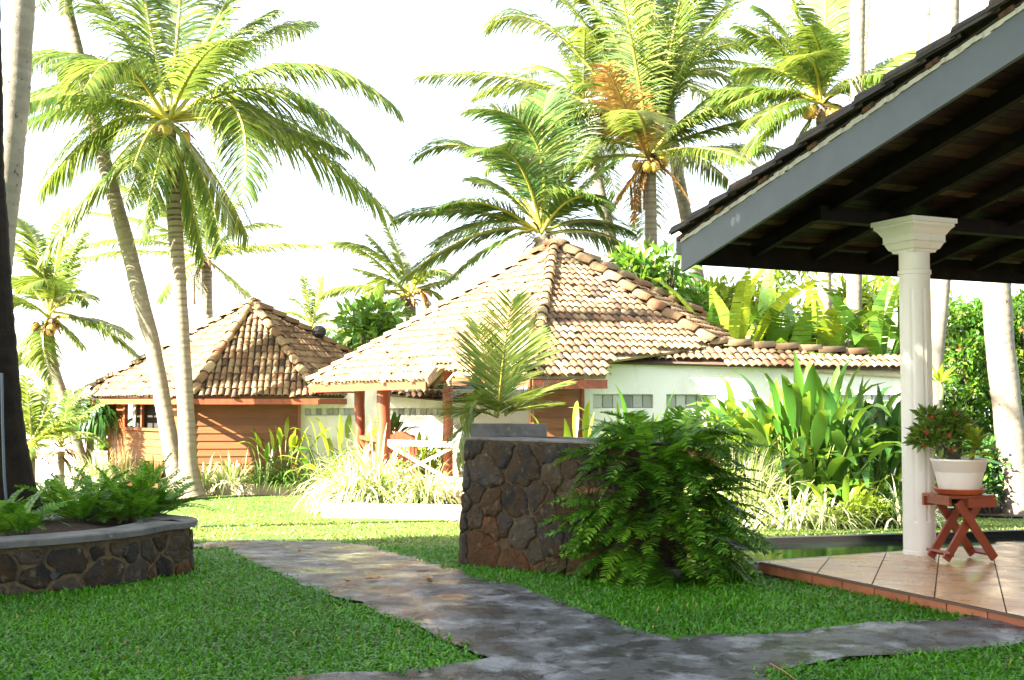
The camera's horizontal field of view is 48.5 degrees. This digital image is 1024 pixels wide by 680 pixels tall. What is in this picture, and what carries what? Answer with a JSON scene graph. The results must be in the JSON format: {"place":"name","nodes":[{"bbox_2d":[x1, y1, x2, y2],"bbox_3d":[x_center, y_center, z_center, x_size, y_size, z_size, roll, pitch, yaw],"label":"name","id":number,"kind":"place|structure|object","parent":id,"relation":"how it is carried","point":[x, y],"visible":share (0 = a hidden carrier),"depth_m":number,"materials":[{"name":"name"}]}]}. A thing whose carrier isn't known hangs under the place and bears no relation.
{"place":"outdoors","nodes":[
{"label":"outdoors","id":0,"kind":"place"},
{"bbox_2d":[0,373,7,500],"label":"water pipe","id":1,"kind":"object","parent":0,"point":[3,438],"visible":0.77,"depth_m":9.61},
{"bbox_2d":[37,484,80,489],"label":"sand path","id":2,"kind":"structure","parent":0,"point":[69,487],"depth_m":29.37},
{"bbox_2d":[33,386,111,483],"bbox_3d":[-11.201,2.445,28.500,2.252,2.596,1.960,1,-3,-25],"label":"palm tree","id":3,"kind":"object","parent":2,"relation":"on","point":[67,413],"visible":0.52,"depth_m":28.52,"materials":[{"name":"green plant"}]},
{"bbox_2d":[26,435,98,450],"bbox_3d":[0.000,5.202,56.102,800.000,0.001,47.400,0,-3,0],"label":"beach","id":4,"kind":"structure","parent":0,"point":[59,448],"depth_m":57.40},
{"bbox_2d":[67,167,323,321],"bbox_3d":[-11.178,-0.937,38.714,8.542,10.437,4.977,-1,-3,23],"label":"palm tree","id":5,"kind":"object","parent":4,"relation":"on","point":[206,278],"visible":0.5,"depth_m":38.68,"materials":[{"name":"green plant"}]},
{"bbox_2d":[280,275,344,331],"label":"palm tree","id":6,"kind":"object","parent":4,"relation":"on","point":[314,317],"visible":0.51,"depth_m":46.25,"materials":[{"name":"green plant"}]},
{"bbox_2d":[0,482,1023,679],"bbox_3d":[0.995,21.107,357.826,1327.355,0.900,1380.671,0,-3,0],"label":"lawn ground","id":7,"kind":"structure","parent":0,"point":[222,502],"depth_m":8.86,"materials":[{"name":"plant"}]},
{"bbox_2d":[2,0,35,275],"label":"palm tree","id":8,"kind":"object","parent":7,"relation":"on","point":[18,23],"visible":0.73,"depth_m":16.07,"materials":[{"name":"grey plant"}]},
{"bbox_2d":[20,374,91,480],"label":"palm tree","id":9,"kind":"object","parent":7,"relation":"on","point":[33,411],"visible":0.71,"depth_m":26.57,"materials":[{"name":"green plant"}]},
{"bbox_2d":[35,451,107,482],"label":"boundary wall","id":10,"kind":"structure","parent":7,"relation":"on","point":[41,471],"depth_m":31.02,"materials":[{"name":"white paint"}]},
{"bbox_2d":[11,206,141,481],"bbox_3d":[-12.082,0.116,30.204,4.481,7.443,3.070,0,-3,0],"label":"palm tree","id":11,"kind":"object","parent":7,"relation":"on","point":[53,291],"visible":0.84,"depth_m":30.10,"materials":[{"name":"green plant"}]},
{"bbox_2d":[65,446,119,485],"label":"grass clump","id":12,"kind":"object","parent":7,"relation":"on","point":[91,469],"visible":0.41,"depth_m":29.58,"materials":[{"name":"plant"}]},
{"bbox_2d":[57,395,128,478],"bbox_3d":[-11.191,2.633,30.139,2.000,2.388,1.709,0,-3,0],"label":"pandanus","id":13,"kind":"object","parent":7,"relation":"on","point":[98,423],"visible":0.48,"depth_m":29.84,"materials":[{"name":"green plant"}]},
{"bbox_2d":[0,510,197,595],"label":"stone planter","id":14,"kind":"object","parent":7,"relation":"on","point":[59,555],"visible":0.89,"depth_m":8.69,"materials":[{"name":"stone"}]},
{"bbox_2d":[0,0,43,511],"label":"palm tree","id":15,"kind":"object","parent":14,"relation":"on","point":[18,467],"visible":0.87,"depth_m":10.07,"materials":[{"name":"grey plant"}]},
{"bbox_2d":[0,486,62,521],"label":"fern","id":16,"kind":"object","parent":14,"relation":"on","point":[9,506],"visible":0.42,"depth_m":9.33,"materials":[{"name":"green plant"}]},
{"bbox_2d":[0,489,76,535],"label":"fern","id":17,"kind":"object","parent":14,"relation":"on","point":[21,521],"visible":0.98,"depth_m":8.73,"materials":[{"name":"green plant"}]},
{"bbox_2d":[35,462,90,511],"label":"fern","id":18,"kind":"object","parent":14,"relation":"on","point":[74,488],"visible":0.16,"depth_m":10.52,"materials":[{"name":"green plant"}]},
{"bbox_2d":[14,468,132,521],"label":"fern","id":19,"kind":"object","parent":14,"relation":"on","point":[83,506],"visible":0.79,"depth_m":9.66,"materials":[{"name":"green plant"}]},
{"bbox_2d":[54,463,159,519],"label":"fern","id":20,"kind":"object","parent":14,"relation":"on","point":[83,474],"visible":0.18,"depth_m":10.40,"materials":[{"name":"green plant"}]},
{"bbox_2d":[70,452,216,523],"bbox_3d":[-3.243,1.279,9.959,1.160,0.602,1.325,0,-3,0],"label":"fern","id":21,"kind":"object","parent":14,"relation":"on","point":[139,504],"visible":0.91,"depth_m":9.82,"materials":[{"name":"green plant"}]},
{"bbox_2d":[102,460,214,513],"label":"fern","id":22,"kind":"object","parent":14,"relation":"on","point":[178,492],"visible":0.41,"depth_m":10.09,"materials":[{"name":"green plant"}]},
{"bbox_2d":[35,0,178,492],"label":"palm tree","id":23,"kind":"object","parent":7,"relation":"on","point":[168,433],"visible":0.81,"depth_m":26.35,"materials":[{"name":"grey plant"}]},
{"bbox_2d":[89,448,140,479],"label":"grass clump","id":24,"kind":"object","parent":7,"relation":"on","point":[122,465],"visible":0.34,"depth_m":28.90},
{"bbox_2d":[74,297,353,487],"bbox_3d":[-7.133,1.460,31.340,7.416,4.951,9.878,3,-4,-45],"label":"wooden hut","id":25,"kind":"object","parent":7,"relation":"on","point":[255,361],"visible":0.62,"depth_m":27.92,"materials":[{"name":"tile"}]},
{"bbox_2d":[123,404,158,430],"bbox_3d":[-9.391,1.916,29.267,0.331,0.819,1.999,3,-4,-44],"label":"window","id":26,"kind":"structure","parent":25,"relation":"in","point":[144,415],"depth_m":29.48,"materials":[{"name":"red wood"}]},
{"bbox_2d":[26,0,404,498],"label":"palm tree","id":27,"kind":"object","parent":7,"relation":"on","point":[197,68],"visible":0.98,"depth_m":25.83,"materials":[{"name":"green plant"}]},
{"bbox_2d":[228,460,289,494],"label":"grass clump","id":28,"kind":"object","parent":7,"relation":"on","point":[255,481],"visible":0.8,"depth_m":26.77,"materials":[{"name":"plant"}]},
{"bbox_2d":[203,483,319,494],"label":"bed kerb","id":29,"kind":"structure","parent":7,"relation":"on","point":[260,490],"depth_m":26.74,"materials":[{"name":"stone"}]},
{"bbox_2d":[245,425,283,482],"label":"ginger plant","id":30,"kind":"object","parent":7,"relation":"on","point":[266,451],"visible":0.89,"depth_m":26.91,"materials":[{"name":"green plant"}]},
{"bbox_2d":[250,458,307,493],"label":"grass clump","id":31,"kind":"object","parent":7,"relation":"on","point":[285,480],"visible":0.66,"depth_m":26.73,"materials":[{"name":"plant"}]},
{"bbox_2d":[239,416,331,477],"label":"ginger plant","id":32,"kind":"object","parent":7,"relation":"on","point":[293,438],"visible":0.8,"depth_m":26.93,"materials":[{"name":"green plant"}]},
{"bbox_2d":[273,413,420,483],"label":"ginger plant","id":33,"kind":"object","parent":7,"relation":"on","point":[328,441],"visible":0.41,"depth_m":26.70,"materials":[{"name":"green plant"}]},
{"bbox_2d":[330,292,420,350],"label":"broadleaf tree","id":34,"kind":"object","parent":7,"relation":"on","point":[362,320],"visible":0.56,"depth_m":31.14,"materials":[{"name":"green plant"}]},
{"bbox_2d":[316,219,459,333],"bbox_3d":[-3.312,0.114,33.177,3.844,7.749,4.220,3,-4,-42],"label":"palm tree","id":35,"kind":"object","parent":7,"relation":"on","point":[379,281],"visible":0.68,"depth_m":33.02,"materials":[{"name":"green plant"}]},
{"bbox_2d":[321,500,461,520],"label":"bed kerb","id":36,"kind":"structure","parent":7,"relation":"on","point":[409,511],"depth_m":20.61,"materials":[{"name":"concrete"}]},
{"bbox_2d":[380,503,459,504],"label":"bed soil","id":37,"kind":"structure","parent":36,"relation":"in","point":[442,504],"depth_m":21.52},
{"bbox_2d":[285,458,348,512],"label":"spider plant","id":38,"kind":"object","parent":37,"relation":"on","point":[317,501],"visible":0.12,"depth_m":22.48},
{"bbox_2d":[288,441,412,517],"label":"spider plant","id":39,"kind":"object","parent":37,"relation":"on","point":[339,489],"visible":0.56,"depth_m":21.82,"materials":[{"name":"plant"}]},
{"bbox_2d":[305,416,434,518],"bbox_3d":[-2.655,2.804,22.276,3.064,2.664,3.338,0,-3,0],"label":"spider plant","id":40,"kind":"object","parent":37,"relation":"on","point":[381,475],"visible":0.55,"depth_m":21.88,"materials":[{"name":"plant"}]},
{"bbox_2d":[380,453,461,504],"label":"spider plant","id":41,"kind":"object","parent":37,"relation":"on","point":[425,491],"visible":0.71,"depth_m":21.54,"materials":[{"name":"plant"}]},
{"bbox_2d":[300,385,528,476],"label":"white annexe wall","id":42,"kind":"structure","parent":7,"relation":"on","point":[412,406],"depth_m":28.11,"materials":[{"name":"paint"}]},
{"bbox_2d":[386,83,651,291],"bbox_3d":[0.351,-1.452,28.605,7.229,10.385,4.679,0,-3,0],"label":"palm tree","id":43,"kind":"object","parent":7,"relation":"on","point":[537,156],"visible":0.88,"depth_m":28.49,"materials":[{"name":"green plant"}]},
{"bbox_2d":[305,236,751,503],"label":"garden pavilion","id":44,"kind":"structure","parent":7,"relation":"on","point":[600,313],"depth_m":22.31,"materials":[{"name":"tile"}]},
{"bbox_2d":[390,430,416,479],"bbox_3d":[-2.337,2.436,24.232,0.600,1.046,0.565,0,-3,0],"label":"wooden chair","id":45,"kind":"object","parent":44,"relation":"on","point":[401,435],"visible":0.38,"depth_m":23.98,"materials":[{"name":"orange wood"}]},
{"bbox_2d":[458,423,686,578],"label":"stone wall","id":46,"kind":"structure","parent":7,"relation":"on","point":[514,480],"depth_m":9.76,"materials":[{"name":"stone"}]},
{"bbox_2d":[429,286,577,474],"bbox_3d":[-0.100,0.413,11.261,1.517,1.795,1.441,0,-3,0],"label":"palm tree","id":47,"kind":"object","parent":46,"relation":"on","point":[503,378],"visible":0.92,"depth_m":11.03,"materials":[{"name":"green plant"}]},
{"bbox_2d":[528,399,619,437],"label":"heliconia","id":48,"kind":"object","parent":7,"relation":"on","point":[585,421],"visible":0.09,"depth_m":15.26,"materials":[{"name":"green plant"}]},
{"bbox_2d":[470,26,701,262],"bbox_3d":[2.101,-2.398,33.418,6.694,12.828,7.172,0,-3,0],"label":"palm tree","id":49,"kind":"object","parent":7,"relation":"on","point":[583,43],"visible":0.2,"depth_m":33.13,"materials":[{"name":"green plant"}]},
{"bbox_2d":[407,0,784,257],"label":"palm tree","id":50,"kind":"object","parent":7,"relation":"on","point":[636,115],"visible":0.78,"depth_m":30.09,"materials":[{"name":"green plant"}]},
{"bbox_2d":[600,238,703,300],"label":"broadleaf tree","id":51,"kind":"object","parent":7,"relation":"on","point":[638,262],"visible":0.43,"depth_m":26.56,"materials":[{"name":"green plant"}]},
{"bbox_2d":[518,0,798,284],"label":"palm tree","id":52,"kind":"object","parent":7,"relation":"on","point":[725,43],"visible":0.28,"depth_m":33.12,"materials":[{"name":"green plant"}]},
{"bbox_2d":[538,403,784,589],"bbox_3d":[1.183,1.391,9.297,2.045,1.744,1.775,0,-3,0],"label":"fern bush","id":53,"kind":"object","parent":7,"relation":"on","point":[688,463],"visible":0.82,"depth_m":8.94,"materials":[{"name":"green plant"}]},
{"bbox_2d":[655,277,716,311],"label":"broadleaf tree","id":54,"kind":"object","parent":7,"relation":"on","point":[694,295],"visible":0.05,"depth_m":28.35,"materials":[{"name":"green plant"}]},
{"bbox_2d":[640,268,836,349],"bbox_3d":[4.779,0.814,24.066,5.204,5.367,3.703,2,-4,-32],"label":"banana plant","id":55,"kind":"object","parent":7,"relation":"on","point":[736,319],"visible":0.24,"depth_m":23.73,"materials":[{"name":"green plant"}]},
{"bbox_2d":[584,337,901,500],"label":"white garden wall","id":56,"kind":"structure","parent":7,"relation":"on","point":[650,385],"depth_m":20.89,"materials":[{"name":"paint"}]},
{"bbox_2d":[661,395,826,485],"bbox_3d":[3.857,2.020,19.617,3.344,2.232,3.606,0,-3,0],"label":"heliconia","id":57,"kind":"object","parent":7,"relation":"on","point":[729,408],"visible":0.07,"depth_m":19.20,"materials":[{"name":"green plant"}]},
{"bbox_2d":[687,437,813,525],"bbox_3d":[3.619,2.184,18.101,2.684,1.570,2.692,0,-3,0],"label":"striped clump","id":58,"kind":"object","parent":7,"relation":"on","point":[757,477],"visible":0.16,"depth_m":17.64,"materials":[{"name":"plant"}]},
{"bbox_2d":[712,449,807,525],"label":"striped clump","id":59,"kind":"object","parent":7,"relation":"on","point":[751,501],"visible":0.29,"depth_m":17.57,"materials":[{"name":"plant"}]},
{"bbox_2d":[718,403,820,488],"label":"heliconia","id":60,"kind":"object","parent":7,"relation":"on","point":[767,428],"visible":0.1,"depth_m":18.73,"materials":[{"name":"green plant"}]},
{"bbox_2d":[681,371,869,475],"bbox_3d":[4.572,1.854,19.941,3.658,2.624,4.344,-2,-3,27],"label":"heliconia","id":61,"kind":"object","parent":7,"relation":"on","point":[800,440],"visible":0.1,"depth_m":18.67,"materials":[{"name":"green plant"}]},
{"bbox_2d":[675,270,875,338],"bbox_3d":[7.296,0.804,32.024,7.139,6.333,3.549,0,-3,0],"label":"broadleaf tree","id":62,"kind":"object","parent":7,"relation":"on","point":[723,291],"visible":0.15,"depth_m":31.56,"materials":[{"name":"green plant"}]},
{"bbox_2d":[696,374,856,473],"bbox_3d":[4.134,1.900,20.167,3.657,2.593,3.792,0,-3,0],"label":"heliconia","id":63,"kind":"object","parent":7,"relation":"on","point":[767,418],"visible":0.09,"depth_m":19.82,"materials":[{"name":"green plant"}]},
{"bbox_2d":[749,269,832,354],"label":"banana plant","id":64,"kind":"object","parent":7,"relation":"on","point":[772,333],"visible":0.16,"depth_m":24.47,"materials":[{"name":"green plant"}]},
{"bbox_2d":[685,350,901,509],"bbox_3d":[4.739,1.595,18.754,4.121,2.891,4.900,1,-3,-17],"label":"heliconia","id":65,"kind":"object","parent":7,"relation":"on","point":[797,406],"visible":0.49,"depth_m":18.41,"materials":[{"name":"green plant"}]},
{"bbox_2d":[739,481,853,530],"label":"striped clump","id":66,"kind":"object","parent":7,"relation":"on","point":[792,516],"visible":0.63,"depth_m":16.84,"materials":[{"name":"plant"}]},
{"bbox_2d":[716,278,890,355],"bbox_3d":[5.988,1.051,24.201,4.379,4.908,4.816,1,-3,-26],"label":"banana plant","id":67,"kind":"object","parent":7,"relation":"on","point":[799,337],"visible":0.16,"depth_m":23.99,"materials":[{"name":"green plant"}]},
{"bbox_2d":[705,0,917,328],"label":"palm tree","id":68,"kind":"object","parent":7,"relation":"on","point":[815,60],"visible":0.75,"depth_m":27.18,"materials":[{"name":"green plant"}]},
{"bbox_2d":[751,444,876,513],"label":"heliconia","id":69,"kind":"object","parent":7,"relation":"on","point":[794,468],"visible":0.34,"depth_m":17.93,"materials":[{"name":"green plant"}]},
{"bbox_2d":[741,377,901,506],"bbox_3d":[5.682,1.839,19.184,3.960,2.475,4.186,0,-3,0],"label":"heliconia","id":70,"kind":"object","parent":7,"relation":"on","point":[840,434],"visible":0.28,"depth_m":18.39,"materials":[{"name":"green plant"}]},
{"bbox_2d":[754,449,900,509],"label":"heliconia","id":71,"kind":"object","parent":7,"relation":"on","point":[838,475],"visible":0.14,"depth_m":18.10,"materials":[{"name":"green plant"}]},
{"bbox_2d":[758,365,898,475],"bbox_3d":[5.776,1.793,20.030,4.124,2.779,3.815,0,-3,0],"label":"heliconia","id":72,"kind":"object","parent":7,"relation":"on","point":[833,381],"visible":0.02,"depth_m":19.82,"materials":[{"name":"green plant"}]},
{"bbox_2d":[775,488,884,529],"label":"striped clump","id":73,"kind":"object","parent":7,"relation":"on","point":[830,523],"visible":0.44,"depth_m":16.72,"materials":[{"name":"plant"}]},
{"bbox_2d":[782,474,891,526],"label":"heliconia","id":74,"kind":"object","parent":7,"relation":"on","point":[846,491],"visible":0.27,"depth_m":17.09,"materials":[{"name":"green plant"}]},
{"bbox_2d":[656,542,1023,578],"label":"pond kerb","id":75,"kind":"structure","parent":7,"relation":"on","point":[679,573],"depth_m":9.39,"materials":[{"name":"stone"}]},
{"bbox_2d":[788,274,898,353],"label":"banana plant","id":76,"kind":"object","parent":7,"relation":"on","point":[836,326],"visible":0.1,"depth_m":25.57,"materials":[{"name":"green plant"}]},
{"bbox_2d":[799,274,899,348],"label":"broadleaf tree","id":77,"kind":"object","parent":7,"relation":"on","point":[868,300],"visible":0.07,"depth_m":30.58,"materials":[{"name":"green plant"}]},
{"bbox_2d":[829,501,872,529],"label":"shrub","id":78,"kind":"object","parent":7,"relation":"on","point":[852,507],"visible":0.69,"depth_m":16.79,"materials":[{"name":"green plant"}]},
{"bbox_2d":[687,529,1023,545],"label":"pond wall","id":79,"kind":"structure","parent":7,"relation":"on","point":[864,537],"depth_m":12.81,"materials":[{"name":"black stone"}]},
{"bbox_2d":[846,0,865,347],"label":"palm tree","id":80,"kind":"object","parent":7,"relation":"on","point":[856,69],"visible":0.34,"depth_m":25.74,"materials":[{"name":"grey plant"}]},
{"bbox_2d":[838,491,891,526],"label":"shrub","id":81,"kind":"object","parent":7,"relation":"on","point":[861,496],"visible":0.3,"depth_m":17.05,"materials":[{"name":"green plant"}]},
{"bbox_2d":[812,455,951,507],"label":"heliconia","id":82,"kind":"object","parent":7,"relation":"on","point":[882,486],"visible":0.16,"depth_m":18.05,"materials":[{"name":"green plant"}]},
{"bbox_2d":[801,277,969,355],"bbox_3d":[7.916,1.011,24.548,4.251,5.026,5.171,-1,-3,25],"label":"banana plant","id":83,"kind":"object","parent":7,"relation":"on","point":[882,341],"visible":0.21,"depth_m":24.31,"materials":[{"name":"green plant"}]},
{"bbox_2d":[809,383,980,491],"bbox_3d":[6.240,1.922,19.449,3.470,2.358,3.567,-1,-3,25],"label":"heliconia","id":84,"kind":"object","parent":7,"relation":"on","point":[882,418],"visible":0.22,"depth_m":18.99,"materials":[{"name":"green plant"}]},
{"bbox_2d":[860,480,948,528],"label":"striped clump","id":85,"kind":"object","parent":7,"relation":"on","point":[891,514],"visible":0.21,"depth_m":17.09,"materials":[{"name":"plant"}]},
{"bbox_2d":[811,383,1011,497],"bbox_3d":[6.374,1.994,20.386,4.356,2.440,3.791,0,-3,0],"label":"heliconia","id":86,"kind":"object","parent":7,"relation":"on","point":[890,403],"visible":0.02,"depth_m":19.77,"materials":[{"name":"green plant"}]},
{"bbox_2d":[812,283,1020,360],"bbox_3d":[8.663,1.039,25.517,4.875,5.073,4.533,0,-3,0],"label":"banana plant","id":87,"kind":"object","parent":7,"relation":"on","point":[892,330],"visible":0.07,"depth_m":24.93,"materials":[{"name":"green plant"}]},
{"bbox_2d":[868,473,969,529],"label":"striped clump","id":88,"kind":"object","parent":7,"relation":"on","point":[896,506],"visible":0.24,"depth_m":17.01,"materials":[{"name":"plant"}]},
{"bbox_2d":[931,0,959,516],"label":"palm tree","id":89,"kind":"object","parent":7,"relation":"on","point":[940,292],"visible":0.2,"depth_m":21.42,"materials":[{"name":"grey plant"}]},
{"bbox_2d":[932,363,958,399],"bbox_3d":[7.236,0.687,19.323,0.650,0.666,0.908,-1,-3,18],"label":"bromeliad","id":90,"kind":"object","parent":89,"relation":"attached to","point":[939,376],"visible":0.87,"depth_m":19.25,"materials":[{"name":"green plant"}]},
{"bbox_2d":[948,506,1023,516],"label":"bed soil","id":91,"kind":"structure","parent":7,"relation":"on","point":[996,513],"depth_m":21.16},
{"bbox_2d":[942,289,992,440],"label":"flowering hedge","id":92,"kind":"object","parent":91,"relation":"on","point":[969,362],"visible":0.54,"depth_m":22.67,"materials":[{"name":"green plant"}]},
{"bbox_2d":[944,419,1011,512],"bbox_3d":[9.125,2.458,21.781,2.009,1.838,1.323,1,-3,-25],"label":"flowering hedge","id":93,"kind":"object","parent":91,"relation":"on","point":[993,471],"visible":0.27,"depth_m":21.40,"materials":[{"name":"green plant"}]},
{"bbox_2d":[962,284,1023,503],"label":"flowering hedge","id":94,"kind":"object","parent":91,"relation":"on","point":[1018,306],"visible":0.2,"depth_m":23.19,"materials":[{"name":"green plant"}]},
{"bbox_2d":[978,0,1023,513],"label":"palm tree","id":95,"kind":"object","parent":7,"relation":"on","point":[1003,370],"visible":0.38,"depth_m":21.41,"materials":[{"name":"white plant"}]},
{"bbox_2d":[0,0,1023,401],"label":"sky","id":96,"kind":"structure","parent":0,"point":[381,43],"materials":[{"name":"white"}]},
{"bbox_2d":[194,540,1023,679],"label":"path","id":97,"kind":"structure","parent":0,"point":[517,632],"depth_m":6.73,"materials":[{"name":"stone"}]},
{"bbox_2d":[687,536,1023,564],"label":"pond water","id":98,"kind":"structure","parent":0,"point":[794,550],"depth_m":12.27,"materials":[{"name":"liquid"}]},
{"bbox_2d":[759,543,1023,626],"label":"terrace floor","id":99,"kind":"structure","parent":0,"point":[962,582],"depth_m":8.61,"materials":[{"name":"tile"}]},
{"bbox_2d":[871,215,957,555],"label":"veranda column","id":100,"kind":"structure","parent":99,"relation":"on","point":[913,242],"depth_m":9.84,"materials":[{"name":"white paint"}]},
{"bbox_2d":[668,0,1023,283],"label":"veranda roof","id":101,"kind":"structure","parent":100,"relation":"on","point":[935,128],"depth_m":9.64,"materials":[{"name":"grey paint"}]},
{"bbox_2d":[922,493,997,561],"bbox_3d":[3.723,1.550,9.450,0.495,0.540,0.354,1,-3,-16],"label":"folding stool","id":102,"kind":"object","parent":99,"relation":"on","point":[975,504],"visible":0.94,"depth_m":9.34,"materials":[{"name":"brown wood"}]},
{"bbox_2d":[932,486,986,494],"bbox_3d":[3.723,1.255,9.466,0.430,0.049,0.430,0,-3,0],"label":"plant saucer","id":103,"kind":"object","parent":102,"relation":"on","point":[982,490],"visible":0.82,"depth_m":9.30,"materials":[{"name":"ceramic"}]},
{"bbox_2d":[929,457,988,489],"bbox_3d":[3.723,1.123,9.473,0.460,0.274,0.460,0,-3,0],"label":"plant pot","id":104,"kind":"object","parent":103,"relation":"on","point":[964,473],"visible":0.81,"depth_m":9.31,"materials":[{"name":"ceramic"}]},
{"bbox_2d":[902,403,985,459],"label":"flowering plant","id":105,"kind":"object","parent":104,"relation":"on","point":[947,426],"visible":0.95,"depth_m":9.45,"materials":[{"name":"green plant"}]},
{"bbox_2d":[955,425,999,459],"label":"rosette plant","id":106,"kind":"object","parent":104,"relation":"on","point":[975,437],"visible":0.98,"depth_m":9.27,"materials":[{"name":"green plant"}]},
{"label":"bed soil","id":107,"kind":"structure","parent":0,"visible":0},
{"bbox_2d":[201,450,263,494],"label":"grass clump","id":108,"kind":"object","parent":107,"relation":"on","point":[230,474],"visible":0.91,"depth_m":26.71,"materials":[{"name":"plant"}]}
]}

